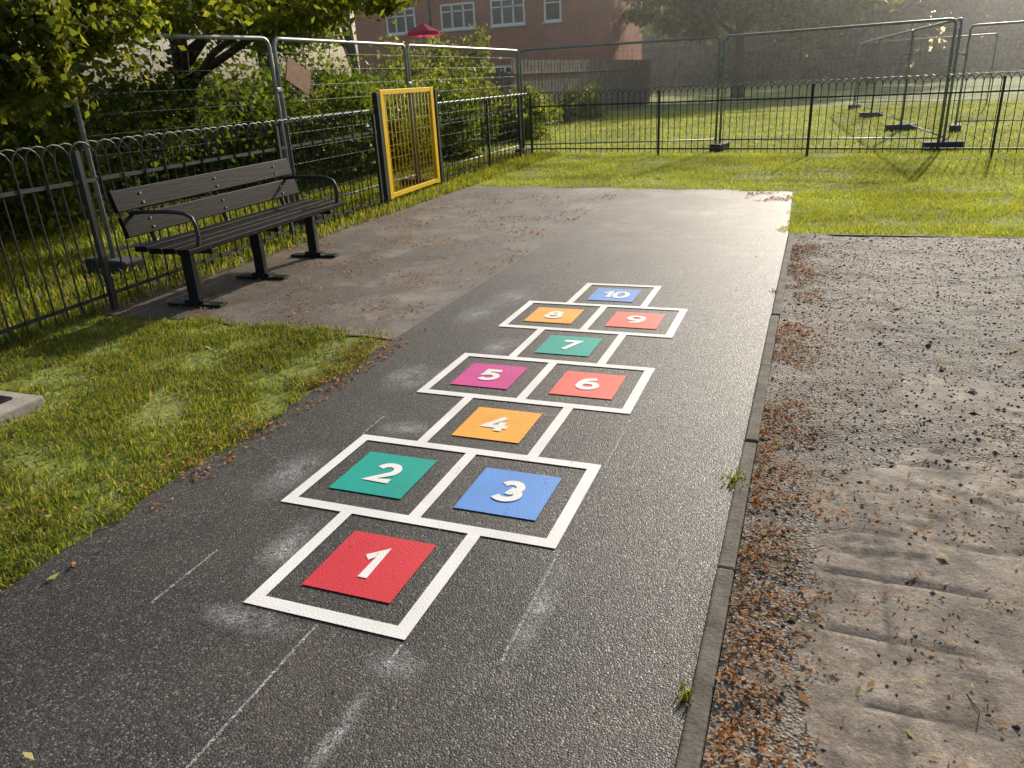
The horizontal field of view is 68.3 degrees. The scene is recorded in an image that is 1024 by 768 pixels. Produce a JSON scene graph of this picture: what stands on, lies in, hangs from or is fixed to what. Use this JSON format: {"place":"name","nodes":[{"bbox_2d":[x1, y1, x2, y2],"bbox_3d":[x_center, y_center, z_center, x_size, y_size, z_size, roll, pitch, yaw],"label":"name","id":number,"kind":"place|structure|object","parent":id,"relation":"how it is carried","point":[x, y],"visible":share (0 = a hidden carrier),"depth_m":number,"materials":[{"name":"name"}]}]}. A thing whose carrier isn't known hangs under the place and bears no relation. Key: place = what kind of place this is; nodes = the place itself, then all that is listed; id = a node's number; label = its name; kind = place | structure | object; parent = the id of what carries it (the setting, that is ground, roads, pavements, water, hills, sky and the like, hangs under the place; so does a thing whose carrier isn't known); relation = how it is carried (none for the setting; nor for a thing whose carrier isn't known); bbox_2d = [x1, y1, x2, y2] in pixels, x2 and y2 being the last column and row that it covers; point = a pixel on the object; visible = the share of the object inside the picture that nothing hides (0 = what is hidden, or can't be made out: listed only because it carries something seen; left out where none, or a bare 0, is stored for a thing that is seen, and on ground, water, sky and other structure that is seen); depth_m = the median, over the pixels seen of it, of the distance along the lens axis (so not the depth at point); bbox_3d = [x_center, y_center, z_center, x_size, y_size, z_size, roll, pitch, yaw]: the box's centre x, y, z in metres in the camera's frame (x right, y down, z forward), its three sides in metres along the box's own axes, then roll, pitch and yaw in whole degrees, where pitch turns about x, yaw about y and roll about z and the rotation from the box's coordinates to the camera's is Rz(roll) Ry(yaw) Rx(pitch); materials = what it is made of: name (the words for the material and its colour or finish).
{"place":"outdoors","nodes":[
{"label":"outdoors","id":0,"kind":"place"},
{"bbox_2d":[10,1,982,88],"label":"sky","id":1,"kind":"structure","parent":0,"point":[340,50],"materials":[{"name":"white"}]},
{"bbox_2d":[353,0,642,96],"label":"walls","id":2,"kind":"structure","parent":0,"point":[587,22],"depth_m":40.27,"materials":[{"name":"red brick"}]},
{"bbox_2d":[386,33,406,36],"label":"sill","id":3,"kind":"structure","parent":2,"relation":"attached to","point":[396,34],"depth_m":42.37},
{"bbox_2d":[386,7,415,34],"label":"window frame","id":4,"kind":"object","parent":2,"relation":"attached to","point":[405,15],"visible":0.62,"depth_m":42.08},
{"bbox_2d":[388,9,413,32],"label":"window glass","id":5,"kind":"object","parent":4,"relation":"in","point":[401,23],"visible":0.57,"depth_m":42.13,"materials":[{"name":"grey glass"}]},
{"bbox_2d":[427,0,432,51],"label":"downpipe","id":6,"kind":"object","parent":2,"relation":"attached to","point":[428,5],"depth_m":41.38,"materials":[{"name":"black metal"}]},
{"bbox_2d":[440,2,475,29],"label":"window frame","id":7,"kind":"object","parent":2,"relation":"attached to","point":[463,10],"visible":0.99,"depth_m":40.85,"materials":[{"name":"white plastic"}]},
{"bbox_2d":[442,4,473,27],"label":"window glass","id":8,"kind":"object","parent":7,"relation":"in","point":[457,19],"visible":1,"depth_m":40.92,"materials":[{"name":"grey glass"}]},
{"bbox_2d":[440,28,476,31],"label":"sill","id":9,"kind":"structure","parent":2,"relation":"attached to","point":[457,29],"depth_m":41.05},
{"bbox_2d":[494,65,510,90],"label":"window frame","id":10,"kind":"object","parent":2,"relation":"attached to","point":[504,66],"visible":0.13,"depth_m":41.01,"materials":[{"name":"white plastic"}]},
{"bbox_2d":[496,67,510,88],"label":"window glass","id":11,"kind":"object","parent":10,"relation":"in","point":[509,74],"visible":0.07,"depth_m":41.15,"materials":[{"name":"grey glass"}]},
{"bbox_2d":[490,0,525,25],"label":"window frame","id":12,"kind":"object","parent":2,"relation":"attached to","point":[502,7],"visible":1,"depth_m":39.89,"materials":[{"name":"white plastic"}]},
{"bbox_2d":[492,0,522,23],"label":"window glass","id":13,"kind":"object","parent":12,"relation":"in","point":[507,14],"visible":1,"depth_m":39.91,"materials":[{"name":"grey glass"}]},
{"bbox_2d":[490,23,526,27],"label":"sill","id":14,"kind":"structure","parent":2,"relation":"attached to","point":[508,25],"depth_m":40.04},
{"bbox_2d":[544,0,561,21],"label":"window frame","id":15,"kind":"object","parent":2,"relation":"attached to","point":[560,8],"visible":1,"depth_m":39.04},
{"bbox_2d":[546,0,559,19],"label":"window glass","id":16,"kind":"object","parent":15,"relation":"in","point":[552,10],"visible":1,"depth_m":39.09,"materials":[{"name":"grey glass"}]},
{"bbox_2d":[543,20,562,23],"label":"sill","id":17,"kind":"structure","parent":2,"relation":"attached to","point":[552,22],"depth_m":39.15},
{"bbox_2d":[0,62,1023,767],"bbox_3d":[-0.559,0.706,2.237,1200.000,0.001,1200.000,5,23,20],"label":"ground","id":18,"kind":"structure","parent":0,"point":[676,94],"depth_m":9.31,"materials":[{"name":"green plant"}]},
{"bbox_2d":[0,391,44,426],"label":"concrete plinth","id":19,"kind":"structure","parent":18,"relation":"on","point":[17,405],"depth_m":3.86,"materials":[{"name":"grey concrete"}]},
{"bbox_2d":[0,395,12,403],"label":"steel post","id":20,"kind":"object","parent":19,"relation":"on","point":[3,399],"visible":1,"depth_m":3.89,"materials":[{"name":"black metal"}]},
{"bbox_2d":[0,0,284,145],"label":"garden tree","id":21,"kind":"object","parent":18,"relation":"on","point":[63,34],"visible":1,"depth_m":5.91,"materials":[{"name":"green plant"}]},
{"bbox_2d":[65,33,294,274],"bbox_3d":[-3.173,-2.383,7.534,0.600,2.038,2.477,9,25,28],"label":"temporary fence panel","id":22,"kind":"object","parent":18,"relation":"on","point":[113,258],"visible":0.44,"depth_m":7.06,"materials":[{"name":"metal"}]},
{"bbox_2d":[0,80,365,221],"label":"hedge","id":23,"kind":"object","parent":18,"relation":"on","point":[155,154],"visible":0.02,"depth_m":12.70,"materials":[{"name":"green plant"}]},
{"bbox_2d":[0,316,380,574],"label":"clover patch","id":24,"kind":"object","parent":18,"relation":"on","point":[35,447],"visible":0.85,"depth_m":3.84,"materials":[{"name":"green plant"}]},
{"bbox_2d":[0,110,384,339],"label":"bow top fence","id":25,"kind":"object","parent":18,"relation":"on","point":[83,181],"visible":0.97,"depth_m":5.85,"materials":[{"name":"metal"}]},
{"bbox_2d":[0,310,392,588],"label":"grass verge","id":26,"kind":"object","parent":18,"relation":"on","point":[87,339],"depth_m":3.87,"materials":[{"name":"green plant"}]},
{"bbox_2d":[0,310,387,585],"bbox_3d":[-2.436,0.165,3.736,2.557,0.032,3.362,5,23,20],"label":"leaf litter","id":27,"kind":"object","parent":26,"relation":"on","point":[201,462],"visible":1,"depth_m":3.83,"materials":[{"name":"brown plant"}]},
{"bbox_2d":[0,30,413,241],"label":"hedge","id":28,"kind":"object","parent":18,"relation":"on","point":[69,134],"visible":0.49,"depth_m":10.64,"materials":[{"name":"green plant"}]},
{"bbox_2d":[187,0,372,82],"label":"garden tree","id":29,"kind":"object","parent":18,"relation":"on","point":[259,50],"visible":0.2,"depth_m":19.02,"materials":[{"name":"green plant"}]},
{"bbox_2d":[0,149,562,345],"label":"grass behind fence","id":30,"kind":"structure","parent":18,"relation":"on","point":[42,304],"depth_m":7.95,"materials":[{"name":"green plant"}]},
{"bbox_2d":[154,0,418,195],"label":"garden tree","id":31,"kind":"object","parent":18,"relation":"on","point":[295,16],"visible":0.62,"depth_m":10.30,"materials":[{"name":"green plant"}]},
{"bbox_2d":[280,11,359,79],"bbox_3d":[-6.949,-13.996,26.881,7.368,9.553,6.146,5,23,20],"label":"garden tree","id":32,"kind":"object","parent":18,"relation":"on","point":[350,53],"visible":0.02,"depth_m":26.82,"materials":[{"name":"green plant"}]},
{"bbox_2d":[58,187,631,338],"bbox_3d":[-0.942,-1.666,8.169,3.137,0.001,6.869,5,23,20],"label":"tarmac pad","id":33,"kind":"object","parent":18,"relation":"on","point":[350,244],"visible":0.75,"depth_m":6.64,"materials":[{"name":"grey asphalt"}]},
{"bbox_2d":[106,158,344,306],"bbox_3d":[-2.193,-1.315,6.281,0.630,0.877,2.184,4,23,17],"label":"park bench","id":34,"kind":"object","parent":33,"relation":"on","point":[186,246],"visible":1,"depth_m":6.03,"materials":[{"name":"black paint"}]},
{"bbox_2d":[371,87,443,205],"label":"yellow gate","id":35,"kind":"structure","parent":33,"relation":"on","point":[379,110],"depth_m":10.32,"materials":[{"name":"metal"}]},
{"bbox_2d":[272,37,417,225],"bbox_3d":[-2.015,-3.388,9.879,0.604,2.037,3.258,5,23,20],"label":"temporary fence panel","id":36,"kind":"object","parent":18,"relation":"on","point":[279,89],"visible":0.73,"depth_m":9.39,"materials":[{"name":"metal"}]},
{"bbox_2d":[285,56,310,95],"bbox_3d":[-2.436,-3.509,8.603,0.012,0.419,0.515,5,23,19],"label":"hanging sign","id":37,"kind":"object","parent":36,"relation":"attached to","point":[297,75],"visible":1,"depth_m":8.59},
{"bbox_2d":[272,49,487,174],"bbox_3d":[-2.469,-5.866,16.456,2.922,2.820,8.005,5,23,20],"label":"shrub","id":38,"kind":"object","parent":18,"relation":"on","point":[431,76],"visible":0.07,"depth_m":17.00,"materials":[{"name":"green plant"}]},
{"bbox_2d":[264,67,504,178],"bbox_3d":[-1.996,-4.858,14.281,2.103,2.126,7.111,10,25,29],"label":"shrub","id":39,"kind":"object","parent":18,"relation":"on","point":[334,103],"visible":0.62,"depth_m":12.80,"materials":[{"name":"green plant"}]},
{"bbox_2d":[0,191,789,591],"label":"leaf litter","id":40,"kind":"object","parent":18,"relation":"on","point":[362,309],"visible":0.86,"depth_m":5.79,"materials":[{"name":"brown plant"}]},
{"bbox_2d":[0,188,791,767],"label":"footpath","id":41,"kind":"structure","parent":18,"relation":"on","point":[112,646],"depth_m":2.44,"materials":[{"name":"grey asphalt"}]},
{"bbox_2d":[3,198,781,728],"bbox_3d":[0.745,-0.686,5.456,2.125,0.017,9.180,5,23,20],"label":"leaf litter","id":42,"kind":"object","parent":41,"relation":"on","point":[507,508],"visible":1,"depth_m":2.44,"materials":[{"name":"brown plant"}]},
{"bbox_2d":[155,281,694,766],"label":"chalk guide lines","id":43,"kind":"object","parent":41,"relation":"on","point":[395,651],"visible":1,"depth_m":2.10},
{"bbox_2d":[244,283,687,639],"bbox_3d":[0.134,-0.024,3.912,1.102,0.004,3.931,5,23,20],"label":"hopscotch marking","id":44,"kind":"object","parent":41,"relation":"on","point":[360,567],"visible":1,"depth_m":2.98,"materials":[{"name":"white paint"}]},
{"bbox_2d":[274,296,703,750],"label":"primer dust","id":45,"kind":"object","parent":41,"relation":"on","point":[405,430],"visible":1,"depth_m":2.57,"materials":[{"name":"white"}]},
{"bbox_2d":[407,23,439,74],"bbox_3d":[-2.717,-9.797,24.240,0.998,3.280,0.998,17,29,41],"label":"red parasol","id":46,"kind":"object","parent":18,"relation":"on","point":[423,30],"visible":0.71,"depth_m":23.46,"materials":[{"name":"fabric"}]},
{"bbox_2d":[366,23,501,90],"bbox_3d":[-2.708,-10.425,26.944,6.367,4.233,3.412,13,27,34],"label":"shrub","id":47,"kind":"object","parent":18,"relation":"on","point":[455,58],"visible":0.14,"depth_m":25.40,"materials":[{"name":"green plant"}]},
{"bbox_2d":[366,72,508,119],"bbox_3d":[-3.572,-9.709,26.258,7.433,1.789,0.020,5,23,20],"label":"timber fence","id":48,"kind":"object","parent":18,"relation":"on","point":[502,80],"visible":0.09,"depth_m":24.89,"materials":[{"name":"brown wood"}]},
{"bbox_2d":[399,44,522,186],"bbox_3d":[-0.632,-4.883,13.410,0.604,2.037,5.008,5,23,20],"label":"temporary fence panel","id":49,"kind":"object","parent":18,"relation":"on","point":[451,47],"visible":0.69,"depth_m":12.66,"materials":[{"name":"metal"}]},
{"bbox_2d":[381,51,563,142],"bbox_3d":[-1.204,-7.923,21.564,6.642,3.191,4.139,12,26,33],"label":"shrub","id":50,"kind":"object","parent":18,"relation":"on","point":[535,110],"visible":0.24,"depth_m":20.22,"materials":[{"name":"green plant"}]},
{"bbox_2d":[438,93,529,181],"bbox_3d":[-0.379,-4.476,13.471,0.036,1.221,4.661,4,23,18],"label":"bow top fence","id":51,"kind":"object","parent":18,"relation":"on","point":[488,132],"visible":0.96,"depth_m":13.24,"materials":[{"name":"metal"}]},
{"bbox_2d":[495,79,608,128],"bbox_3d":[1.568,-9.424,25.731,1.954,1.734,9.108,8,24,26],"label":"shrub","id":52,"kind":"object","parent":18,"relation":"on","point":[575,112],"visible":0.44,"depth_m":26.93,"materials":[{"name":"green plant"}]},
{"bbox_2d":[510,59,650,121],"bbox_3d":[3.562,-12.536,31.816,0.079,2.140,16.552,7,24,24],"label":"timber fence","id":53,"kind":"object","parent":18,"relation":"on","point":[615,77],"visible":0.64,"depth_m":31.05,"materials":[{"name":"brown wood"}]},
{"bbox_2d":[515,36,720,155],"bbox_3d":[1.993,-5.640,14.937,4.062,2.036,0.606,5,23,20],"label":"temporary fence panel","id":54,"kind":"object","parent":18,"relation":"on","point":[634,42],"visible":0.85,"depth_m":14.83,"materials":[{"name":"metal"}]},
{"bbox_2d":[675,287,778,705],"bbox_3d":[1.141,0.062,3.548,0.146,0.042,3.981,5,23,20],"label":"weed tuft","id":55,"kind":"object","parent":18,"relation":"on","point":[683,699],"visible":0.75,"depth_m":2.80,"materials":[{"name":"green plant"}]},
{"bbox_2d":[675,234,793,767],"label":"kerb","id":56,"kind":"structure","parent":18,"relation":"on","point":[692,744],"depth_m":2.29,"materials":[{"name":"concrete"}]},
{"bbox_2d":[623,0,904,96],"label":"tree","id":57,"kind":"object","parent":18,"relation":"on","point":[699,18],"visible":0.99,"depth_m":38.22,"materials":[{"name":"green plant"}]},
{"bbox_2d":[529,71,1023,157],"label":"bow top fence","id":58,"kind":"object","parent":18,"relation":"on","point":[807,148],"visible":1,"depth_m":12.82,"materials":[{"name":"metal"}]},
{"bbox_2d":[642,0,1023,85],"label":"distant trees","id":59,"kind":"object","parent":18,"relation":"on","point":[971,12],"visible":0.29,"depth_m":70.72,"materials":[{"name":"green plant"}]},
{"bbox_2d":[709,18,957,150],"bbox_3d":[5.538,-5.217,13.398,3.877,2.038,0.600,11,26,31],"label":"temporary fence panel","id":60,"kind":"object","parent":18,"relation":"on","point":[725,144],"visible":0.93,"depth_m":13.18,"materials":[{"name":"metal"}]},
{"bbox_2d":[650,40,1023,88],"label":"distant hedge","id":61,"kind":"object","parent":18,"relation":"on","point":[692,75],"visible":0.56,"depth_m":69.69,"materials":[{"name":"green plant"}]},
{"bbox_2d":[805,0,919,82],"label":"tree","id":62,"kind":"object","parent":18,"relation":"on","point":[878,18],"visible":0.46,"depth_m":52.83,"materials":[{"name":"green plant"}]},
{"bbox_2d":[853,38,882,117],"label":"temporary fence panel","id":63,"kind":"object","parent":18,"relation":"on","point":[867,114],"visible":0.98,"depth_m":22.39,"materials":[{"name":"metal"}]},
{"bbox_2d":[871,29,915,130],"bbox_3d":[9.252,-7.467,18.490,0.600,2.037,5.064,4,23,17],"label":"temporary fence panel","id":64,"kind":"object","parent":18,"relation":"on","point":[905,127],"visible":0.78,"depth_m":17.69,"materials":[{"name":"metal"}]},
{"bbox_2d":[776,190,1023,236],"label":"grass strip","id":65,"kind":"object","parent":18,"relation":"on","point":[970,210],"depth_m":7.61,"materials":[{"name":"green plant"}]},
{"bbox_2d":[792,233,1023,238],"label":"timber edging","id":66,"kind":"object","parent":18,"relation":"on","point":[856,235],"visible":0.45,"depth_m":6.66,"materials":[{"name":"brown wood"}]},
{"bbox_2d":[848,33,998,108],"bbox_3d":[12.916,-9.836,23.886,4.045,2.038,0.600,17,29,40],"label":"temporary fence panel","id":67,"kind":"object","parent":18,"relation":"on","point":[852,106],"visible":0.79,"depth_m":23.45,"materials":[{"name":"metal"}]},
{"bbox_2d":[900,17,963,147],"bbox_3d":[8.011,-5.706,14.276,0.622,2.037,4.471,5,23,20],"label":"temporary fence panel","id":68,"kind":"object","parent":18,"relation":"on","point":[943,144],"visible":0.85,"depth_m":13.23,"materials":[{"name":"metal"}]},
{"bbox_2d":[949,21,1023,131],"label":"temporary fence panel","id":69,"kind":"object","parent":18,"relation":"on","point":[954,126],"visible":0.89,"depth_m":15.38,"materials":[{"name":"metal"}]},
{"bbox_2d":[428,98,1023,154],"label":"grass field","id":70,"kind":"structure","parent":0,"point":[792,123],"depth_m":19.46,"materials":[{"name":"green plant"}]},
{"bbox_2d":[447,144,1023,198],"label":"grass lawn","id":71,"kind":"structure","parent":0,"point":[716,160],"depth_m":11.36,"materials":[{"name":"green plant"}]},
{"bbox_2d":[744,74,767,85],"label":"park bench","id":72,"kind":"object","parent":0,"point":[752,77],"visible":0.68,"depth_m":67.33,"materials":[{"name":"black paint"}]},
{"bbox_2d":[702,234,1023,767],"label":"gravel and slab ground","id":73,"kind":"structure","parent":0,"point":[925,713],"depth_m":2.52,"materials":[{"name":"grey gravel"}]},
{"bbox_2d":[23,262,1017,759],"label":"fallen leaves","id":74,"kind":"object","parent":73,"relation":"on","point":[801,698],"visible":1,"depth_m":1.88,"materials":[{"name":"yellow plant"}]},
{"bbox_2d":[702,243,920,767],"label":"leaf litter","id":75,"kind":"object","parent":73,"relation":"on","point":[726,734],"visible":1,"depth_m":2.24,"materials":[{"name":"brown plant"}]},
{"bbox_2d":[712,237,1023,767],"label":"leaf litter","id":76,"kind":"object","parent":73,"relation":"on","point":[896,633],"visible":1,"depth_m":2.53,"materials":[{"name":"brown plant"}]},
{"bbox_2d":[735,257,1022,737],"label":"twigs","id":77,"kind":"object","parent":73,"relation":"on","point":[908,475],"visible":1,"depth_m":2.89,"materials":[{"name":"brown wood"}]}
]}

